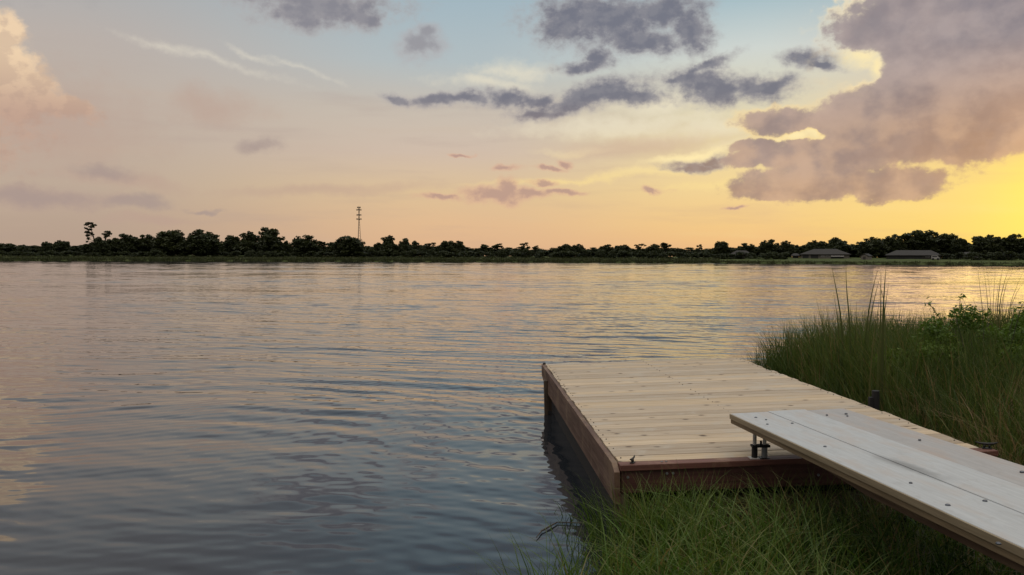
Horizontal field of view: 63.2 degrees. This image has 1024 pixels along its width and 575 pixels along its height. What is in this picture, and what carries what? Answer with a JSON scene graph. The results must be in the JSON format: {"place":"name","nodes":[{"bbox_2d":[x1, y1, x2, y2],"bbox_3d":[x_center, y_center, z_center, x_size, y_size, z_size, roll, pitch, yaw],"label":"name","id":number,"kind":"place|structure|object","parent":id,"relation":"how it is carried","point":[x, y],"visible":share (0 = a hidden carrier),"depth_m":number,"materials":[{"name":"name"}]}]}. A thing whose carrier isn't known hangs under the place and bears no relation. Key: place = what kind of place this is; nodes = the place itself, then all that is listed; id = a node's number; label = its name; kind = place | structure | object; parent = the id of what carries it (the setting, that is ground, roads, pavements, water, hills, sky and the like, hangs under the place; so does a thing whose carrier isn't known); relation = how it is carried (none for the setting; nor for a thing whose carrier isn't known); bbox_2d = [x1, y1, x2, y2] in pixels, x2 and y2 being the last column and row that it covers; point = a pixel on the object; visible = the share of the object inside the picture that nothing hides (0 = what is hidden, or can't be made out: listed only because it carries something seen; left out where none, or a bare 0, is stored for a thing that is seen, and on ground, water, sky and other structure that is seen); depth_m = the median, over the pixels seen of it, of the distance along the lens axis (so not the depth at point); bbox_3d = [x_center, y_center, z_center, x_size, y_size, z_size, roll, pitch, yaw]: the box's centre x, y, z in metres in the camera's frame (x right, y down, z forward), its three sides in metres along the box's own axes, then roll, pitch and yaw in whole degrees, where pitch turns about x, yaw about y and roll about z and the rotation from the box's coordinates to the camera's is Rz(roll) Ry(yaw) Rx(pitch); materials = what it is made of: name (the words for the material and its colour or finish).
{"place":"outdoors","nodes":[
{"label":"outdoors","id":0,"kind":"place"},
{"bbox_2d":[356,207,361,238],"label":"radio tower","id":1,"kind":"structure","parent":0,"point":[358,214],"depth_m":428.85,"materials":[{"name":"metal"}]},
{"bbox_2d":[0,261,1023,574],"bbox_3d":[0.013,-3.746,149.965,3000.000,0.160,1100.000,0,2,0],"label":"lake water","id":2,"kind":"structure","parent":0,"point":[222,417],"depth_m":11.32,"materials":[{"name":"grey liquid"}]},
{"bbox_2d":[536,518,604,537],"bbox_3d":[0.357,1.610,5.658,0.601,0.030,0.181,-1,3,-34],"label":"twig","id":3,"kind":"object","parent":2,"relation":"on","point":[547,527],"visible":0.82,"depth_m":5.70,"materials":[{"name":"wood"}]},
{"bbox_2d":[542,478,620,572],"bbox_3d":[0.482,1.523,5.440,0.653,0.294,1.553,0,2,0],"label":"grass tuft","id":4,"kind":"object","parent":2,"relation":"on","point":[574,532],"visible":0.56,"depth_m":5.43,"materials":[{"name":"green plant"}]},
{"bbox_2d":[541,358,997,541],"bbox_3d":[1.812,1.503,7.955,2.664,1.215,5.070,-2,2,-3],"label":"swim dock","id":5,"kind":"object","parent":2,"relation":"in","point":[645,419],"visible":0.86,"depth_m":6.70,"materials":[{"name":"brown wood"}]},
{"bbox_2d":[748,434,769,458],"bbox_3d":[1.618,1.014,5.439,0.132,0.205,0.060,0,2,-3],"label":"pipe bracket","id":6,"kind":"object","parent":5,"relation":"attached to","point":[764,446],"visible":0.94,"depth_m":5.43,"materials":[{"name":"metal"}]},
{"bbox_2d":[730,408,1023,573],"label":"gangway","id":7,"kind":"object","parent":5,"relation":"on","point":[972,499],"visible":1,"depth_m":3.94,"materials":[{"name":"paint"}]},
{"bbox_2d":[0,254,1023,264],"bbox_3d":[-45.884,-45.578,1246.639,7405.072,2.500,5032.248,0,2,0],"label":"shore ground","id":8,"kind":"structure","parent":0,"point":[857,259],"depth_m":246.26,"materials":[{"name":"plant"}]},
{"bbox_2d":[0,243,17,254],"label":"oak tree","id":9,"kind":"object","parent":8,"relation":"on","point":[8,247],"visible":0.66,"depth_m":277.61,"materials":[{"name":"green plant"}]},
{"bbox_2d":[17,245,31,255],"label":"bush","id":10,"kind":"object","parent":8,"relation":"on","point":[23,248],"visible":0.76,"depth_m":275.00,"materials":[{"name":"green plant"}]},
{"bbox_2d":[39,241,52,255],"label":"oak tree","id":11,"kind":"object","parent":8,"relation":"on","point":[46,246],"visible":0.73,"depth_m":278.63,"materials":[{"name":"green plant"}]},
{"bbox_2d":[43,250,59,256],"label":"bush","id":12,"kind":"object","parent":8,"relation":"on","point":[49,252],"visible":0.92,"depth_m":272.29,"materials":[{"name":"green plant"}]},
{"bbox_2d":[52,240,70,254],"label":"oak tree","id":13,"kind":"object","parent":8,"relation":"on","point":[59,246],"visible":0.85,"depth_m":279.26,"materials":[{"name":"green plant"}]},
{"bbox_2d":[56,250,72,255],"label":"bush","id":14,"kind":"object","parent":8,"relation":"on","point":[64,253],"visible":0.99,"depth_m":273.29,"materials":[{"name":"green plant"}]},
{"bbox_2d":[70,245,87,254],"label":"broadleaf tree","id":15,"kind":"object","parent":8,"relation":"on","point":[79,249],"visible":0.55,"depth_m":293.71,"materials":[{"name":"green plant"}]},
{"bbox_2d":[84,222,96,242],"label":"pine tree","id":16,"kind":"object","parent":8,"relation":"on","point":[91,226],"visible":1,"depth_m":284.37,"materials":[{"name":"green plant"}]},
{"bbox_2d":[89,237,111,254],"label":"oak tree","id":17,"kind":"object","parent":8,"relation":"on","point":[99,244],"visible":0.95,"depth_m":276.27,"materials":[{"name":"green plant"}]},
{"bbox_2d":[106,239,120,255],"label":"oak tree","id":18,"kind":"object","parent":8,"relation":"on","point":[109,241],"visible":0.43,"depth_m":281.78,"materials":[{"name":"green plant"}]},
{"bbox_2d":[109,233,142,255],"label":"oak tree","id":19,"kind":"object","parent":8,"relation":"on","point":[125,242],"visible":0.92,"depth_m":281.93,"materials":[{"name":"green plant"}]},
{"bbox_2d":[137,234,155,254],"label":"oak tree","id":20,"kind":"object","parent":8,"relation":"on","point":[146,242],"visible":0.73,"depth_m":286.58,"materials":[{"name":"green plant"}]},
{"bbox_2d":[150,250,166,256],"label":"bush","id":21,"kind":"object","parent":8,"relation":"on","point":[159,253],"visible":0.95,"depth_m":274.22,"materials":[{"name":"green plant"}]},
{"bbox_2d":[150,229,187,254],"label":"oak tree","id":22,"kind":"object","parent":8,"relation":"on","point":[165,242],"visible":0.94,"depth_m":280.39,"materials":[{"name":"green plant"}]},
{"bbox_2d":[178,229,222,256],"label":"oak tree","id":23,"kind":"object","parent":8,"relation":"on","point":[199,241],"visible":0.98,"depth_m":279.47,"materials":[{"name":"green plant"}]},
{"bbox_2d":[223,235,239,254],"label":"oak tree","id":24,"kind":"object","parent":8,"relation":"on","point":[229,243],"visible":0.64,"depth_m":289.16,"materials":[{"name":"green plant"}]},
{"bbox_2d":[227,251,241,256],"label":"bush","id":25,"kind":"object","parent":8,"relation":"on","point":[233,253],"visible":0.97,"depth_m":280.71,"materials":[{"name":"green plant"}]},
{"bbox_2d":[233,231,258,254],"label":"broadleaf tree","id":26,"kind":"object","parent":8,"relation":"on","point":[245,243],"visible":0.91,"depth_m":288.24,"materials":[{"name":"green plant"}]},
{"bbox_2d":[251,227,286,255],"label":"broadleaf tree","id":27,"kind":"object","parent":8,"relation":"on","point":[268,240],"visible":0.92,"depth_m":286.70,"materials":[{"name":"green plant"}]},
{"bbox_2d":[282,240,291,255],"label":"broadleaf tree","id":28,"kind":"object","parent":8,"relation":"on","point":[286,247],"visible":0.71,"depth_m":293.00,"materials":[{"name":"green plant"}]},
{"bbox_2d":[288,235,320,256],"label":"oak tree","id":29,"kind":"object","parent":8,"relation":"on","point":[303,245],"visible":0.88,"depth_m":286.10,"materials":[{"name":"green plant"}]},
{"bbox_2d":[311,251,326,257],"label":"bush","id":30,"kind":"object","parent":8,"relation":"on","point":[315,254],"visible":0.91,"depth_m":282.56,"materials":[{"name":"green plant"}]},
{"bbox_2d":[318,241,328,251],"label":"pine tree","id":31,"kind":"object","parent":8,"relation":"on","point":[324,245],"visible":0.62,"depth_m":304.45,"materials":[{"name":"green plant"}]},
{"bbox_2d":[326,241,336,252],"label":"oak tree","id":32,"kind":"object","parent":8,"relation":"on","point":[330,248],"visible":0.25,"depth_m":293.48,"materials":[{"name":"green plant"}]},
{"bbox_2d":[332,235,364,256],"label":"oak tree","id":33,"kind":"object","parent":8,"relation":"on","point":[345,245],"visible":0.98,"depth_m":284.04,"materials":[{"name":"green plant"}]},
{"bbox_2d":[366,249,377,256],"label":"bush","id":34,"kind":"object","parent":8,"relation":"on","point":[371,252],"visible":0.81,"depth_m":286.55,"materials":[{"name":"green plant"}]},
{"bbox_2d":[378,235,398,256],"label":"broadleaf tree","id":35,"kind":"object","parent":8,"relation":"on","point":[388,246],"visible":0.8,"depth_m":289.75,"materials":[{"name":"green plant"}]},
{"bbox_2d":[396,238,413,255],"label":"broadleaf tree","id":36,"kind":"object","parent":8,"relation":"on","point":[403,245],"visible":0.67,"depth_m":290.37,"materials":[{"name":"green plant"}]},
{"bbox_2d":[407,249,421,257],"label":"bush","id":37,"kind":"object","parent":8,"relation":"on","point":[414,251],"visible":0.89,"depth_m":285.79,"materials":[{"name":"green plant"}]},
{"bbox_2d":[409,240,420,256],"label":"broadleaf tree","id":38,"kind":"object","parent":8,"relation":"on","point":[415,244],"visible":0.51,"depth_m":293.78,"materials":[{"name":"green plant"}]},
{"bbox_2d":[422,242,437,253],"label":"pine tree","id":39,"kind":"object","parent":8,"relation":"on","point":[427,247],"visible":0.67,"depth_m":301.54,"materials":[{"name":"green plant"}]},
{"bbox_2d":[433,250,450,257],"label":"bush","id":40,"kind":"object","parent":8,"relation":"on","point":[439,253],"visible":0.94,"depth_m":281.89,"materials":[{"name":"green plant"}]},
{"bbox_2d":[436,240,459,255],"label":"oak tree","id":41,"kind":"object","parent":8,"relation":"on","point":[448,246],"visible":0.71,"depth_m":292.18,"materials":[{"name":"green plant"}]},
{"bbox_2d":[456,241,466,256],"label":"broadleaf tree","id":42,"kind":"object","parent":8,"relation":"on","point":[460,246],"visible":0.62,"depth_m":297.03,"materials":[{"name":"green plant"}]},
{"bbox_2d":[459,250,472,256],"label":"bush","id":43,"kind":"object","parent":8,"relation":"on","point":[469,252],"visible":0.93,"depth_m":285.02,"materials":[{"name":"green plant"}]},
{"bbox_2d":[489,243,503,255],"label":"pine tree","id":44,"kind":"object","parent":8,"relation":"on","point":[495,249],"visible":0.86,"depth_m":293.92,"materials":[{"name":"green plant"}]},
{"bbox_2d":[496,249,507,257],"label":"bush","id":45,"kind":"object","parent":8,"relation":"on","point":[500,253],"visible":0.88,"depth_m":284.26,"materials":[{"name":"green plant"}]},
{"bbox_2d":[0,255,1023,264],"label":"shore reeds","id":46,"kind":"object","parent":8,"relation":"on","point":[394,259],"visible":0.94,"depth_m":262.15,"materials":[{"name":"plant"}]},
{"bbox_2d":[509,250,521,257],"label":"bush","id":47,"kind":"object","parent":8,"relation":"on","point":[513,253],"visible":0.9,"depth_m":283.61,"materials":[{"name":"green plant"}]},
{"bbox_2d":[519,249,532,257],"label":"bush","id":48,"kind":"object","parent":8,"relation":"on","point":[526,253],"visible":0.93,"depth_m":282.82,"materials":[{"name":"green plant"}]},
{"bbox_2d":[553,244,574,251],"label":"oak tree","id":49,"kind":"object","parent":8,"relation":"on","point":[564,247],"visible":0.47,"depth_m":289.49,"materials":[{"name":"green plant"}]},
{"bbox_2d":[556,251,572,257],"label":"bush","id":50,"kind":"object","parent":8,"relation":"on","point":[563,254],"visible":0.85,"depth_m":279.00,"materials":[{"name":"green plant"}]},
{"bbox_2d":[566,251,581,257],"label":"bush","id":51,"kind":"object","parent":8,"relation":"on","point":[576,254],"visible":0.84,"depth_m":278.69,"materials":[{"name":"green plant"}]},
{"bbox_2d":[571,244,585,256],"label":"oak tree","id":52,"kind":"object","parent":8,"relation":"on","point":[578,247],"visible":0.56,"depth_m":292.04,"materials":[{"name":"green plant"}]},
{"bbox_2d":[581,249,592,257],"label":"bush","id":53,"kind":"object","parent":8,"relation":"on","point":[587,252],"visible":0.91,"depth_m":278.55,"materials":[{"name":"green plant"}]},
{"bbox_2d":[593,250,606,257],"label":"bush","id":54,"kind":"object","parent":8,"relation":"on","point":[599,254],"visible":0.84,"depth_m":279.26,"materials":[{"name":"green plant"}]},
{"bbox_2d":[599,244,616,257],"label":"oak tree","id":55,"kind":"object","parent":8,"relation":"on","point":[607,248],"visible":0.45,"depth_m":284.60,"materials":[{"name":"green plant"}]},
{"bbox_2d":[607,250,616,257],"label":"bush","id":56,"kind":"object","parent":8,"relation":"on","point":[611,253],"visible":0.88,"depth_m":273.66,"materials":[{"name":"green plant"}]},
{"bbox_2d":[614,245,631,256],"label":"oak tree","id":57,"kind":"object","parent":8,"relation":"on","point":[617,248],"visible":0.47,"depth_m":287.31,"materials":[{"name":"green plant"}]},
{"bbox_2d":[616,250,633,257],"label":"bush","id":58,"kind":"object","parent":8,"relation":"on","point":[624,253],"visible":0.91,"depth_m":278.00,"materials":[{"name":"green plant"}]},
{"bbox_2d":[632,243,646,256],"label":"pine tree","id":59,"kind":"object","parent":8,"relation":"on","point":[638,248],"visible":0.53,"depth_m":288.44,"materials":[{"name":"green plant"}]},
{"bbox_2d":[646,250,659,258],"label":"bush","id":60,"kind":"object","parent":8,"relation":"on","point":[652,254],"visible":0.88,"depth_m":269.05,"materials":[{"name":"green plant"}]},
{"bbox_2d":[643,244,663,256],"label":"oak tree","id":61,"kind":"object","parent":8,"relation":"on","point":[655,247],"visible":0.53,"depth_m":283.12,"materials":[{"name":"green plant"}]},
{"bbox_2d":[658,251,673,257],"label":"bush","id":62,"kind":"object","parent":8,"relation":"on","point":[664,254],"visible":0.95,"depth_m":270.21,"materials":[{"name":"green plant"}]},
{"bbox_2d":[660,242,672,256],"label":"pine tree","id":63,"kind":"object","parent":8,"relation":"on","point":[665,246],"visible":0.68,"depth_m":285.77,"materials":[{"name":"green plant"}]},
{"bbox_2d":[698,252,714,257],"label":"bush","id":64,"kind":"object","parent":8,"relation":"on","point":[705,255],"visible":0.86,"depth_m":269.93,"materials":[{"name":"green plant"}]},
{"bbox_2d":[712,253,729,258],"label":"bush","id":65,"kind":"object","parent":8,"relation":"on","point":[722,255],"visible":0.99,"depth_m":263.45,"materials":[{"name":"green plant"}]},
{"bbox_2d":[712,241,731,256],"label":"oak tree","id":66,"kind":"object","parent":8,"relation":"on","point":[721,247],"visible":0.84,"depth_m":275.01,"materials":[{"name":"green plant"}]},
{"bbox_2d":[735,252,752,258],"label":"bush","id":67,"kind":"object","parent":8,"relation":"on","point":[742,255],"visible":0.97,"depth_m":260.30,"materials":[{"name":"green plant"}]},
{"bbox_2d":[736,243,757,253],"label":"oak tree","id":68,"kind":"object","parent":8,"relation":"on","point":[750,248],"visible":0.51,"depth_m":278.79,"materials":[{"name":"green plant"}]},
{"bbox_2d":[756,252,775,258],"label":"bush","id":69,"kind":"object","parent":8,"relation":"on","point":[765,255],"visible":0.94,"depth_m":257.22,"materials":[{"name":"green plant"}]},
{"bbox_2d":[757,239,781,253],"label":"oak tree","id":70,"kind":"object","parent":8,"relation":"on","point":[765,246],"visible":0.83,"depth_m":272.11,"materials":[{"name":"green plant"}]},
{"bbox_2d":[776,251,789,258],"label":"bush","id":71,"kind":"object","parent":8,"relation":"on","point":[782,255],"visible":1,"depth_m":256.18,"materials":[{"name":"green plant"}]},
{"bbox_2d":[778,240,795,256],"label":"oak tree","id":72,"kind":"object","parent":8,"relation":"on","point":[785,247],"visible":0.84,"depth_m":273.06,"materials":[{"name":"green plant"}]},
{"bbox_2d":[794,244,814,255],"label":"oak tree","id":73,"kind":"object","parent":8,"relation":"on","point":[802,249],"visible":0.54,"depth_m":279.81,"materials":[{"name":"green plant"}]},
{"bbox_2d":[806,240,826,249],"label":"oak tree","id":74,"kind":"object","parent":8,"relation":"on","point":[815,244],"visible":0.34,"depth_m":279.64,"materials":[{"name":"green plant"}]},
{"bbox_2d":[799,249,850,258],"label":"house","id":75,"kind":"structure","parent":8,"relation":"on","point":[825,254],"depth_m":260.64,"materials":[{"name":"paint"}]},
{"bbox_2d":[823,244,841,249],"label":"oak tree","id":76,"kind":"object","parent":8,"relation":"on","point":[831,246],"visible":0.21,"depth_m":274.18,"materials":[{"name":"green plant"}]},
{"bbox_2d":[826,237,852,253],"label":"oak tree","id":77,"kind":"object","parent":8,"relation":"on","point":[844,245],"visible":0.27,"depth_m":276.98,"materials":[{"name":"green plant"}]},
{"bbox_2d":[851,241,862,256],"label":"oak tree","id":78,"kind":"object","parent":8,"relation":"on","point":[854,246],"visible":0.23,"depth_m":279.56,"materials":[{"name":"green plant"}]},
{"bbox_2d":[860,254,871,259],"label":"shed","id":79,"kind":"structure","parent":8,"relation":"on","point":[866,256],"depth_m":246.62,"materials":[{"name":"paint"}]},
{"bbox_2d":[854,237,889,257],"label":"oak tree","id":80,"kind":"object","parent":8,"relation":"on","point":[873,247],"visible":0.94,"depth_m":263.87,"materials":[{"name":"green plant"}]},
{"bbox_2d":[882,234,907,253],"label":"oak tree","id":81,"kind":"object","parent":8,"relation":"on","point":[895,241],"visible":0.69,"depth_m":266.75,"materials":[{"name":"green plant"}]},
{"bbox_2d":[885,250,942,258],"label":"house","id":82,"kind":"structure","parent":8,"relation":"on","point":[912,254],"depth_m":248.41,"materials":[{"name":"paint"}]},
{"bbox_2d":[901,230,945,252],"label":"oak tree","id":83,"kind":"object","parent":8,"relation":"on","point":[917,237],"visible":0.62,"depth_m":265.86,"materials":[{"name":"green plant"}]},
{"bbox_2d":[925,241,943,253],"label":"oak tree","id":84,"kind":"object","parent":8,"relation":"on","point":[936,247],"visible":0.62,"depth_m":263.17,"materials":[{"name":"green plant"}]},
{"bbox_2d":[931,233,958,257],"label":"oak tree","id":85,"kind":"object","parent":8,"relation":"on","point":[950,238],"visible":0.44,"depth_m":263.52,"materials":[{"name":"green plant"}]},
{"bbox_2d":[938,253,954,258],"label":"bush","id":86,"kind":"object","parent":8,"relation":"on","point":[948,256],"visible":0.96,"depth_m":243.69,"materials":[{"name":"green plant"}]},
{"bbox_2d":[951,252,965,259],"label":"bush","id":87,"kind":"object","parent":8,"relation":"on","point":[959,255],"visible":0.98,"depth_m":240.53,"materials":[{"name":"green plant"}]},
{"bbox_2d":[949,238,970,253],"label":"oak tree","id":88,"kind":"object","parent":8,"relation":"on","point":[957,245],"visible":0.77,"depth_m":258.07,"materials":[{"name":"green plant"}]},
{"bbox_2d":[963,252,982,259],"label":"bush","id":89,"kind":"object","parent":8,"relation":"on","point":[971,255],"visible":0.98,"depth_m":233.88,"materials":[{"name":"green plant"}]},
{"bbox_2d":[969,234,1003,257],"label":"oak tree","id":90,"kind":"object","parent":8,"relation":"on","point":[985,245],"visible":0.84,"depth_m":247.48,"materials":[{"name":"green plant"}]},
{"bbox_2d":[984,251,1002,259],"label":"bush","id":91,"kind":"object","parent":8,"relation":"on","point":[992,256],"visible":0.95,"depth_m":233.42,"materials":[{"name":"green plant"}]},
{"bbox_2d":[996,251,1017,259],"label":"bush","id":92,"kind":"object","parent":8,"relation":"on","point":[1007,257],"visible":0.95,"depth_m":231.90,"materials":[{"name":"green plant"}]},
{"bbox_2d":[1000,234,1022,257],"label":"oak tree","id":93,"kind":"object","parent":8,"relation":"on","point":[1012,242],"visible":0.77,"depth_m":247.42,"materials":[{"name":"green plant"}]},
{"bbox_2d":[0,0,1023,256],"label":"sky","id":94,"kind":"structure","parent":0,"point":[546,124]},
{"bbox_2d":[447,459,1023,574],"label":"bank ground","id":95,"kind":"structure","parent":0,"point":[876,572],"depth_m":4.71,"materials":[{"name":"green plant"}]},
{"bbox_2d":[817,269,842,384],"bbox_3d":[3.413,0.594,8.946,0.304,1.691,0.036,1,2,10],"label":"cattail","id":96,"kind":"object","parent":95,"relation":"on","point":[835,331],"visible":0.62,"depth_m":8.94,"materials":[{"name":"green plant"}]},
{"bbox_2d":[846,280,855,398],"bbox_3d":[3.587,0.592,8.818,0.113,1.705,0.039,1,2,28],"label":"cattail","id":97,"kind":"object","parent":95,"relation":"on","point":[850,329],"visible":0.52,"depth_m":8.82,"materials":[{"name":"green plant"}]},
{"bbox_2d":[864,267,879,370],"bbox_3d":[3.729,0.607,8.637,0.165,1.699,0.021,0,2,-1],"label":"cattail","id":98,"kind":"object","parent":95,"relation":"on","point":[867,339],"visible":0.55,"depth_m":8.63,"materials":[{"name":"green plant"}]},
{"bbox_2d":[868,270,888,411],"bbox_3d":[3.361,0.666,7.630,0.222,1.772,0.129,-2,3,-42],"label":"cattail","id":99,"kind":"object","parent":95,"relation":"on","point":[880,358],"visible":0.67,"depth_m":7.63,"materials":[{"name":"green plant"}]},
{"bbox_2d":[740,300,1023,465],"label":"marsh grass","id":100,"kind":"structure","parent":95,"relation":"on","point":[964,401],"depth_m":7.66,"materials":[{"name":"green plant"}]},
{"bbox_2d":[924,293,965,342],"bbox_3d":[4.425,0.724,8.537,0.452,1.333,0.113,0,2,0],"label":"leafy sprig","id":101,"kind":"object","parent":95,"relation":"on","point":[929,304],"visible":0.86,"depth_m":8.51,"materials":[{"name":"green plant"}]},
{"bbox_2d":[869,301,1023,377],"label":"leafy shrub","id":102,"kind":"object","parent":95,"relation":"on","point":[968,317],"visible":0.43,"depth_m":8.03,"materials":[{"name":"green plant"}]},
{"bbox_2d":[960,265,1021,348],"bbox_3d":[4.945,0.576,8.627,0.726,1.609,0.189,0,2,0],"label":"reed clump","id":103,"kind":"object","parent":95,"relation":"on","point":[997,321],"visible":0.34,"depth_m":8.64,"materials":[{"name":"green plant"}]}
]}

